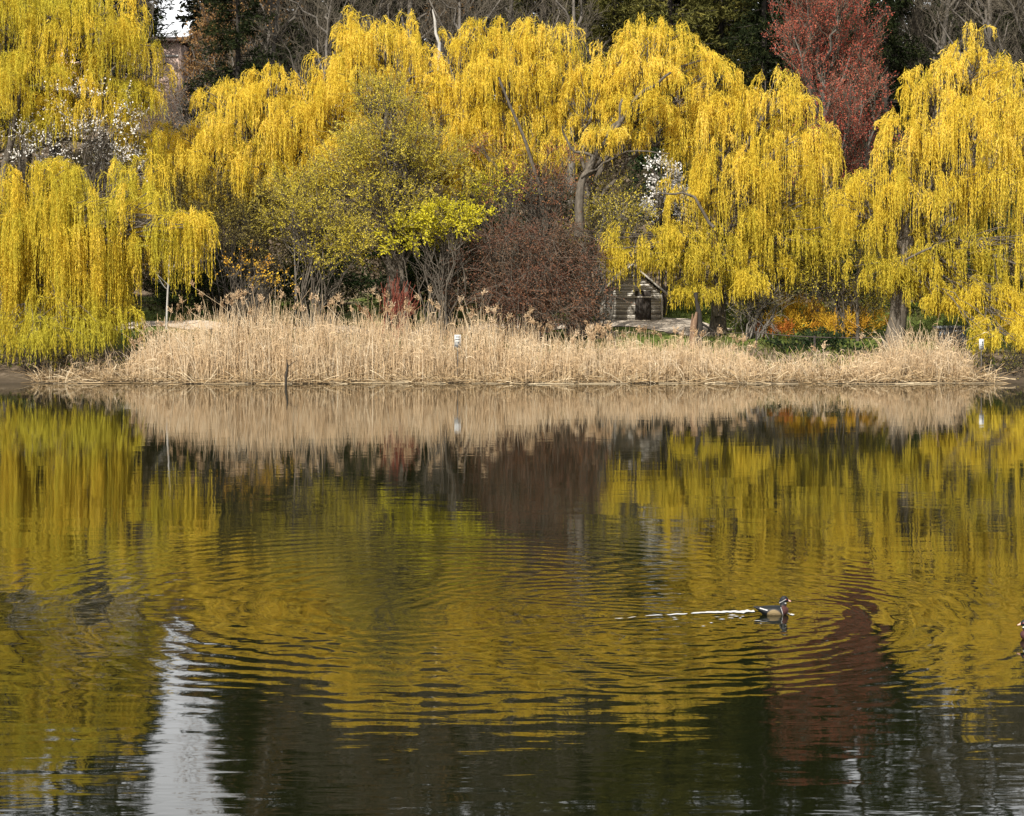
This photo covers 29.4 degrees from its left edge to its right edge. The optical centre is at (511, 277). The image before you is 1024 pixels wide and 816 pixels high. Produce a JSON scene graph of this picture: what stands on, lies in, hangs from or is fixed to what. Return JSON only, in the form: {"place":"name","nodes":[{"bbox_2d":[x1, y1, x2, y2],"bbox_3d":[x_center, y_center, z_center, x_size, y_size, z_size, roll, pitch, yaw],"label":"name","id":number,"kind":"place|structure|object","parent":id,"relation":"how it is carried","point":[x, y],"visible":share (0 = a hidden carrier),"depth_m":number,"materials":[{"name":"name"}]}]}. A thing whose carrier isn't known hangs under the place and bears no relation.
{"place":"outdoors","nodes":[
{"label":"outdoors","id":0,"kind":"place"},
{"bbox_2d":[20,317,732,336],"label":"path","id":1,"kind":"structure","parent":0,"point":[667,324],"depth_m":94.72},
{"bbox_2d":[0,383,1023,815],"bbox_3d":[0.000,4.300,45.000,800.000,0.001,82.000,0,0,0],"label":"water","id":2,"kind":"structure","parent":0,"point":[384,599],"depth_m":26.13,"materials":[{"name":"green liquid"}]},
{"bbox_2d":[58,338,156,382],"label":"reed bed","id":3,"kind":"object","parent":2,"relation":"in","point":[104,364],"visible":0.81,"depth_m":80.90,"materials":[{"name":"plant"}]},
{"bbox_2d":[116,277,763,382],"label":"reed bed","id":4,"kind":"object","parent":2,"relation":"in","point":[340,353],"visible":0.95,"depth_m":80.67,"materials":[{"name":"plant"}]},
{"bbox_2d":[628,609,794,622],"bbox_3d":[2.493,4.295,24.715,2.198,0.003,0.983,0,0,-27],"label":"wake foam","id":5,"kind":"object","parent":2,"relation":"on","point":[742,611],"visible":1,"depth_m":25.08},
{"bbox_2d":[753,596,791,614],"bbox_3d":[3.329,4.204,24.974,0.500,0.279,0.186,0,0,-2],"label":"wood duck","id":6,"kind":"object","parent":2,"relation":"on","point":[781,609],"visible":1,"depth_m":24.92},
{"bbox_2d":[730,340,871,382],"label":"reed bed","id":7,"kind":"object","parent":2,"relation":"in","point":[815,362],"visible":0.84,"depth_m":80.48,"materials":[{"name":"plant"}]},
{"bbox_2d":[840,313,1008,383],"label":"reed bed","id":8,"kind":"object","parent":2,"relation":"in","point":[910,361],"visible":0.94,"depth_m":80.82,"materials":[{"name":"plant"}]},
{"bbox_2d":[0,110,1023,383],"bbox_3d":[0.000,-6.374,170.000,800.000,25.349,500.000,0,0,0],"label":"ground","id":9,"kind":"structure","parent":0,"point":[6,374],"depth_m":95.43,"materials":[{"name":"soil"}]},
{"bbox_2d":[0,329,128,374],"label":"twiggy shrub","id":10,"kind":"object","parent":9,"relation":"on","point":[60,362],"visible":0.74,"depth_m":81.52,"materials":[{"name":"brown plant"}]},
{"bbox_2d":[0,0,150,158],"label":"conifer tree","id":11,"kind":"object","parent":9,"relation":"on","point":[54,150],"visible":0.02,"depth_m":129.68,"materials":[{"name":"green plant"}]},
{"bbox_2d":[1,69,154,342],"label":"blossom tree","id":12,"kind":"object","parent":9,"relation":"on","point":[100,153],"visible":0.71,"depth_m":89.78,"materials":[{"name":"white plant"}]},
{"bbox_2d":[19,194,145,331],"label":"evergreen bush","id":13,"kind":"object","parent":9,"relation":"on","point":[131,292],"depth_m":95.93,"materials":[{"name":"green plant"}]},
{"bbox_2d":[0,0,182,338],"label":"weeping willow","id":14,"kind":"object","parent":9,"relation":"on","point":[24,62],"visible":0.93,"depth_m":89.90,"materials":[{"name":"yellow plant"}]},
{"bbox_2d":[0,147,220,371],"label":"weeping willow","id":15,"kind":"object","parent":9,"relation":"on","point":[61,237],"visible":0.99,"depth_m":83.01,"materials":[{"name":"yellow plant"}]},
{"bbox_2d":[69,0,178,181],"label":"bare tree","id":16,"kind":"object","parent":9,"relation":"on","point":[144,11],"visible":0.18,"depth_m":126.97,"materials":[{"name":"grey plant"}]},
{"bbox_2d":[61,37,192,129],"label":"house","id":17,"kind":"structure","parent":9,"relation":"on","point":[174,54],"depth_m":150.00,"materials":[{"name":"beige concrete"}]},
{"bbox_2d":[71,0,182,127],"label":"conifer tree","id":18,"kind":"object","parent":9,"relation":"on","point":[160,37],"visible":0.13,"depth_m":145.98,"materials":[{"name":"green plant"}]},
{"bbox_2d":[118,0,194,121],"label":"conifer tree","id":19,"kind":"object","parent":9,"relation":"on","point":[162,20],"visible":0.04,"depth_m":157.79,"materials":[{"name":"green plant"}]},
{"bbox_2d":[131,59,242,237],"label":"bare tree","id":20,"kind":"object","parent":9,"relation":"on","point":[177,106],"visible":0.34,"depth_m":117.42,"materials":[{"name":"grey plant"}]},
{"bbox_2d":[144,243,283,317],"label":"evergreen bush","id":21,"kind":"object","parent":9,"relation":"on","point":[205,286],"visible":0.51,"depth_m":96.89,"materials":[{"name":"green plant"}]},
{"bbox_2d":[174,4,259,137],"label":"brown tree","id":22,"kind":"object","parent":9,"relation":"on","point":[189,66],"visible":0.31,"depth_m":127.77,"materials":[{"name":"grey plant"}]},
{"bbox_2d":[153,158,313,335],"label":"twiggy shrub","id":23,"kind":"object","parent":9,"relation":"on","point":[244,206],"visible":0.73,"depth_m":90.79,"materials":[{"name":"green plant"}]},
{"bbox_2d":[136,59,343,329],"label":"weeping willow","id":24,"kind":"object","parent":9,"relation":"on","point":[197,153],"visible":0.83,"depth_m":92.49,"materials":[{"name":"yellow plant"}]},
{"bbox_2d":[176,0,303,236],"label":"conifer tree","id":25,"kind":"object","parent":9,"relation":"on","point":[246,27],"visible":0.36,"depth_m":117.44,"materials":[{"name":"green plant"}]},
{"bbox_2d":[182,0,314,79],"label":"oak tree","id":26,"kind":"object","parent":9,"relation":"on","point":[261,4],"visible":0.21,"depth_m":132.28,"materials":[{"name":"brown plant"}]},
{"bbox_2d":[214,239,301,344],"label":"flowering shrub","id":27,"kind":"object","parent":9,"relation":"on","point":[227,262],"visible":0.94,"depth_m":87.91,"materials":[{"name":"orange plant"}]},
{"bbox_2d":[197,0,324,116],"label":"conifer tree","id":28,"kind":"object","parent":9,"relation":"on","point":[282,52],"visible":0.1,"depth_m":151.42,"materials":[{"name":"green plant"}]},
{"bbox_2d":[192,0,371,153],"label":"bare tree","id":29,"kind":"object","parent":9,"relation":"on","point":[276,37],"visible":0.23,"depth_m":121.56,"materials":[{"name":"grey plant"}]},
{"bbox_2d":[276,200,312,334],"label":"sapling","id":30,"kind":"object","parent":9,"relation":"on","point":[295,268],"visible":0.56,"depth_m":89.96,"materials":[{"name":"brown plant"}]},
{"bbox_2d":[247,0,364,98],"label":"conifer tree","id":31,"kind":"object","parent":9,"relation":"on","point":[296,34],"visible":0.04,"depth_m":155.62,"materials":[{"name":"green plant"}]},
{"bbox_2d":[265,220,386,324],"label":"evergreen bush","id":32,"kind":"object","parent":9,"relation":"on","point":[289,290],"visible":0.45,"depth_m":95.18,"materials":[{"name":"green plant"}]},
{"bbox_2d":[249,156,403,340],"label":"olive shrub","id":33,"kind":"object","parent":9,"relation":"on","point":[314,200],"visible":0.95,"depth_m":88.69,"materials":[{"name":"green plant"}]},
{"bbox_2d":[251,0,401,244],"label":"bare tree","id":34,"kind":"object","parent":9,"relation":"on","point":[328,26],"visible":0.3,"depth_m":115.97,"materials":[{"name":"grey plant"}]},
{"bbox_2d":[276,0,395,114],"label":"conifer tree","id":35,"kind":"object","parent":9,"relation":"on","point":[298,40],"visible":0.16,"depth_m":145.08,"materials":[{"name":"green plant"}]},
{"bbox_2d":[273,0,422,120],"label":"bare tree","id":36,"kind":"object","parent":9,"relation":"on","point":[390,2],"visible":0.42,"depth_m":126.71,"materials":[{"name":"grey plant"}]},
{"bbox_2d":[360,227,403,322],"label":"tree trunk","id":37,"kind":"object","parent":9,"relation":"on","point":[388,268],"visible":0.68,"depth_m":89.95,"materials":[{"name":"brown plant"}]},
{"bbox_2d":[355,272,421,348],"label":"red stem shrub","id":38,"kind":"object","parent":9,"relation":"on","point":[394,298],"visible":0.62,"depth_m":85.99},
{"bbox_2d":[325,0,451,100],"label":"conifer tree","id":39,"kind":"object","parent":9,"relation":"on","point":[341,4],"visible":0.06,"depth_m":148.76,"materials":[{"name":"green plant"}]},
{"bbox_2d":[304,65,481,338],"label":"tree","id":40,"kind":"object","parent":9,"relation":"on","point":[398,188],"visible":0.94,"depth_m":88.94,"materials":[{"name":"yellow plant"}]},
{"bbox_2d":[298,3,493,335],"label":"weeping willow","id":41,"kind":"object","parent":9,"relation":"on","point":[359,42],"visible":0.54,"depth_m":92.83,"materials":[{"name":"yellow plant"}]},
{"bbox_2d":[344,230,479,326],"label":"evergreen bush","id":42,"kind":"object","parent":9,"relation":"on","point":[411,275],"visible":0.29,"depth_m":96.67,"materials":[{"name":"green plant"}]},
{"bbox_2d":[362,0,490,137],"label":"bare tree","id":43,"kind":"object","parent":9,"relation":"on","point":[402,18],"visible":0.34,"depth_m":130.04,"materials":[{"name":"brown plant"}]},
{"bbox_2d":[376,0,481,115],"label":"oak tree","id":44,"kind":"object","parent":9,"relation":"on","point":[425,14],"visible":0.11,"depth_m":136.99,"materials":[{"name":"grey plant"}]},
{"bbox_2d":[369,194,497,348],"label":"flowering shrub","id":45,"kind":"object","parent":9,"relation":"on","point":[427,221],"visible":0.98,"depth_m":88.01,"materials":[{"name":"yellow plant"}]},
{"bbox_2d":[375,0,507,109],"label":"conifer tree","id":46,"kind":"object","parent":9,"relation":"on","point":[431,33],"visible":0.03,"depth_m":151.70,"materials":[{"name":"green plant"}]},
{"bbox_2d":[435,200,466,333],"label":"tree trunk","id":47,"kind":"object","parent":9,"relation":"on","point":[451,316],"visible":0.12,"depth_m":91.84,"materials":[{"name":"brown plant"}]},
{"bbox_2d":[381,0,523,209],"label":"bare tree","id":48,"kind":"object","parent":9,"relation":"on","point":[475,16],"visible":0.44,"depth_m":121.46,"materials":[{"name":"grey plant"}]},
{"bbox_2d":[416,0,520,113],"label":"conifer tree","id":49,"kind":"object","parent":9,"relation":"on","point":[427,7],"visible":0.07,"depth_m":141.57,"materials":[{"name":"green plant"}]},
{"bbox_2d":[454,159,541,340],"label":"tree","id":50,"kind":"object","parent":9,"relation":"on","point":[479,187],"visible":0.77,"depth_m":90.81,"materials":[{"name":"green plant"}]},
{"bbox_2d":[435,0,577,174],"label":"bare tree","id":51,"kind":"object","parent":9,"relation":"on","point":[509,16],"visible":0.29,"depth_m":126.11,"materials":[{"name":"brown plant"}]},
{"bbox_2d":[0,103,1023,315],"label":"undergrowth","id":52,"kind":"object","parent":9,"relation":"on","point":[146,276],"visible":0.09,"depth_m":111.74,"materials":[{"name":"green plant"}]},
{"bbox_2d":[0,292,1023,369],"bbox_3d":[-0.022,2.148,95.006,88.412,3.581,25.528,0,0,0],"label":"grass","id":53,"kind":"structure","parent":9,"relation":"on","point":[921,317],"depth_m":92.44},
{"bbox_2d":[0,0,1023,133],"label":"wood","id":54,"kind":"object","parent":9,"relation":"on","point":[189,5],"visible":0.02,"depth_m":161.11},
{"bbox_2d":[8,331,1016,353],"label":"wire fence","id":55,"kind":"object","parent":9,"relation":"on","point":[814,339],"visible":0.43,"depth_m":86.29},
{"bbox_2d":[9,356,1017,383],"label":"straw litter","id":56,"kind":"object","parent":9,"relation":"on","point":[398,378],"visible":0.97,"depth_m":79.92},
{"bbox_2d":[431,13,598,330],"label":"weeping willow","id":57,"kind":"object","parent":9,"relation":"on","point":[542,78],"visible":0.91,"depth_m":92.67,"materials":[{"name":"yellow plant"}]},
{"bbox_2d":[447,181,595,314],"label":"evergreen bush","id":58,"kind":"object","parent":9,"relation":"on","point":[468,243],"visible":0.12,"depth_m":99.99,"materials":[{"name":"green plant"}]},
{"bbox_2d":[454,125,594,338],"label":"russet tree","id":59,"kind":"object","parent":9,"relation":"on","point":[547,201],"visible":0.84,"depth_m":90.84,"materials":[{"name":"brown plant"}]},
{"bbox_2d":[420,195,635,347],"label":"maroon bush","id":60,"kind":"object","parent":9,"relation":"on","point":[519,301],"visible":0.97,"depth_m":87.92,"materials":[{"name":"brown plant"}]},
{"bbox_2d":[480,0,600,131],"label":"conifer tree","id":61,"kind":"object","parent":9,"relation":"on","point":[551,14],"visible":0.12,"depth_m":135.77,"materials":[{"name":"green plant"}]},
{"bbox_2d":[498,0,611,206],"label":"bare tree","id":62,"kind":"object","parent":9,"relation":"on","point":[580,18],"visible":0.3,"depth_m":122.01,"materials":[{"name":"brown plant"}]},
{"bbox_2d":[502,0,611,119],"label":"conifer tree","id":63,"kind":"object","parent":9,"relation":"on","point":[608,27],"visible":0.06,"depth_m":152.46,"materials":[{"name":"green plant"}]},
{"bbox_2d":[559,0,661,100],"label":"conifer tree","id":64,"kind":"object","parent":9,"relation":"on","point":[599,40],"visible":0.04,"depth_m":137.83,"materials":[{"name":"green plant"}]},
{"bbox_2d":[558,166,662,339],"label":"twiggy shrub","id":65,"kind":"object","parent":9,"relation":"on","point":[616,213],"visible":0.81,"depth_m":90.51,"materials":[{"name":"green plant"}]},
{"bbox_2d":[565,0,660,147],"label":"conifer tree","id":66,"kind":"object","parent":9,"relation":"on","point":[620,21],"visible":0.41,"depth_m":129.29,"materials":[{"name":"green plant"}]},
{"bbox_2d":[596,263,667,320],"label":"shed","id":67,"kind":"structure","parent":9,"relation":"on","point":[647,301],"depth_m":96.49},
{"bbox_2d":[635,291,650,319],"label":"door","id":68,"kind":"structure","parent":67,"relation":"in","point":[643,305],"depth_m":96.45,"materials":[{"name":"wood"}]},
{"bbox_2d":[546,9,748,334],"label":"weeping willow","id":69,"kind":"object","parent":9,"relation":"on","point":[642,90],"visible":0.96,"depth_m":91.58,"materials":[{"name":"yellow plant"}]},
{"bbox_2d":[637,149,694,315],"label":"blossom tree","id":70,"kind":"object","parent":9,"relation":"on","point":[655,178],"visible":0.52,"depth_m":99.77,"materials":[{"name":"white plant"}]},
{"bbox_2d":[624,122,707,307],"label":"evergreen bush","id":71,"kind":"object","parent":9,"relation":"on","point":[641,158],"visible":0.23,"depth_m":103.99,"materials":[{"name":"green plant"}]},
{"bbox_2d":[609,0,732,171],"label":"conifer tree","id":72,"kind":"object","parent":9,"relation":"on","point":[666,8],"visible":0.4,"depth_m":127.35,"materials":[{"name":"green plant"}]},
{"bbox_2d":[690,292,712,349],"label":"broken snag","id":73,"kind":"object","parent":9,"relation":"on","point":[697,323],"visible":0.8,"depth_m":87.52,"materials":[{"name":"brown wood"}]},
{"bbox_2d":[638,0,772,131],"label":"conifer tree","id":74,"kind":"object","parent":9,"relation":"on","point":[732,11],"visible":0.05,"depth_m":149.03,"materials":[{"name":"green plant"}]},
{"bbox_2d":[665,0,769,163],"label":"conifer tree","id":75,"kind":"object","parent":9,"relation":"on","point":[723,23],"visible":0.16,"depth_m":130.90,"materials":[{"name":"green plant"}]},
{"bbox_2d":[599,64,858,336],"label":"weeping willow","id":76,"kind":"object","parent":9,"relation":"on","point":[757,226],"visible":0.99,"depth_m":90.74,"materials":[{"name":"yellow plant"}]},
{"bbox_2d":[675,0,784,96],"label":"conifer tree","id":77,"kind":"object","parent":9,"relation":"on","point":[716,35],"visible":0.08,"depth_m":150.39,"materials":[{"name":"green plant"}]},
{"bbox_2d":[722,279,802,340],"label":"twiggy shrub","id":78,"kind":"object","parent":9,"relation":"on","point":[755,321],"visible":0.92,"depth_m":89.88,"materials":[{"name":"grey plant"}]},
{"bbox_2d":[696,209,832,329],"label":"spring shrub","id":79,"kind":"object","parent":9,"relation":"on","point":[769,278],"visible":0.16,"depth_m":94.85,"materials":[{"name":"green plant"}]},
{"bbox_2d":[705,0,829,157],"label":"conifer tree","id":80,"kind":"object","parent":9,"relation":"on","point":[761,47],"visible":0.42,"depth_m":127.51,"materials":[{"name":"green plant"}]},
{"bbox_2d":[755,318,795,337],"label":"red shrub","id":81,"kind":"object","parent":9,"relation":"on","point":[786,326],"visible":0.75,"depth_m":90.69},
{"bbox_2d":[713,0,869,132],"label":"conifer tree","id":82,"kind":"object","parent":9,"relation":"on","point":[751,77],"visible":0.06,"depth_m":147.82,"materials":[{"name":"green plant"}]},
{"bbox_2d":[758,293,835,331],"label":"golden shrub","id":83,"kind":"object","parent":9,"relation":"on","point":[793,313],"visible":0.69,"depth_m":93.63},
{"bbox_2d":[811,231,823,323],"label":"tree trunk","id":84,"kind":"object","parent":9,"relation":"on","point":[817,294],"visible":0.04,"depth_m":96.84,"materials":[{"name":"brown plant"}]},
{"bbox_2d":[751,187,886,297],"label":"evergreen bush","id":85,"kind":"object","parent":9,"relation":"on","point":[850,271],"visible":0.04,"depth_m":105.92,"materials":[{"name":"green plant"}]},
{"bbox_2d":[755,323,887,353],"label":"evergreen bush","id":86,"kind":"object","parent":9,"relation":"on","point":[808,342],"visible":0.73,"depth_m":87.02,"materials":[{"name":"green plant"}]},
{"bbox_2d":[770,0,881,156],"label":"conifer tree","id":87,"kind":"object","parent":9,"relation":"on","point":[775,59],"visible":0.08,"depth_m":133.80,"materials":[{"name":"green plant"}]},
{"bbox_2d":[761,0,908,290],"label":"red maple","id":88,"kind":"object","parent":9,"relation":"on","point":[856,103],"visible":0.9,"depth_m":108.04,"materials":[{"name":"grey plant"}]},
{"bbox_2d":[776,219,897,336],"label":"willow sapling","id":89,"kind":"object","parent":9,"relation":"on","point":[832,285],"visible":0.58,"depth_m":92.78,"materials":[{"name":"yellow plant"}]},
{"bbox_2d":[801,302,888,338],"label":"golden shrub","id":90,"kind":"object","parent":9,"relation":"on","point":[845,321],"visible":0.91,"depth_m":92.34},
{"bbox_2d":[841,250,870,340],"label":"tree trunk","id":91,"kind":"object","parent":9,"relation":"on","point":[857,310],"visible":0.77,"depth_m":91.44,"materials":[{"name":"brown plant"}]},
{"bbox_2d":[822,0,940,129],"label":"conifer tree","id":92,"kind":"object","parent":9,"relation":"on","point":[924,65],"visible":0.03,"depth_m":151.41,"materials":[{"name":"green plant"}]},
{"bbox_2d":[831,0,945,188],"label":"conifer tree","id":93,"kind":"object","parent":9,"relation":"on","point":[892,42],"visible":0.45,"depth_m":127.64,"materials":[{"name":"green plant"}]},
{"bbox_2d":[861,0,984,140],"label":"conifer tree","id":94,"kind":"object","parent":9,"relation":"on","point":[938,35],"visible":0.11,"depth_m":139.32,"materials":[{"name":"green plant"}]},
{"bbox_2d":[823,20,1023,361],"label":"weeping willow","id":95,"kind":"object","parent":9,"relation":"on","point":[911,241],"visible":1,"depth_m":87.39,"materials":[{"name":"yellow plant"}]},
{"bbox_2d":[851,0,1019,180],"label":"bare tree","id":96,"kind":"object","parent":9,"relation":"on","point":[915,33],"visible":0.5,"depth_m":129.72,"materials":[{"name":"grey plant"}]},
{"bbox_2d":[873,184,1023,316],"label":"evergreen bush","id":97,"kind":"object","parent":9,"relation":"on","point":[996,231],"visible":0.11,"depth_m":100.44,"materials":[{"name":"green plant"}]},
{"bbox_2d":[892,0,1020,125],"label":"conifer tree","id":98,"kind":"object","parent":9,"relation":"on","point":[953,30],"visible":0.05,"depth_m":151.73,"materials":[{"name":"green plant"}]},
{"bbox_2d":[892,0,1023,190],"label":"bare tree","id":99,"kind":"object","parent":9,"relation":"on","point":[987,20],"visible":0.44,"depth_m":127.20,"materials":[{"name":"grey plant"}]},
{"bbox_2d":[959,0,1023,144],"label":"bare tree","id":100,"kind":"object","parent":9,"relation":"on","point":[1015,12],"visible":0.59,"depth_m":120.90,"materials":[{"name":"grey plant"}]},
{"bbox_2d":[961,0,1023,132],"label":"conifer tree","id":101,"kind":"object","parent":9,"relation":"on","point":[993,43],"visible":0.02,"depth_m":155.68,"materials":[{"name":"green plant"}]},
{"bbox_2d":[964,343,1023,378],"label":"twiggy shrub","id":102,"kind":"object","parent":9,"relation":"on","point":[1008,361],"visible":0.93,"depth_m":81.30,"materials":[{"name":"brown plant"}]},
{"bbox_2d":[971,1,1023,135],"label":"conifer tree","id":103,"kind":"object","parent":9,"relation":"on","point":[1005,26],"visible":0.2,"depth_m":144.49,"materials":[{"name":"green plant"}]},
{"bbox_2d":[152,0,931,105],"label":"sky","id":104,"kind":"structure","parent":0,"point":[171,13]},
{"bbox_2d":[932,326,966,346],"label":"stone block","id":105,"kind":"structure","parent":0,"point":[950,329],"depth_m":88.71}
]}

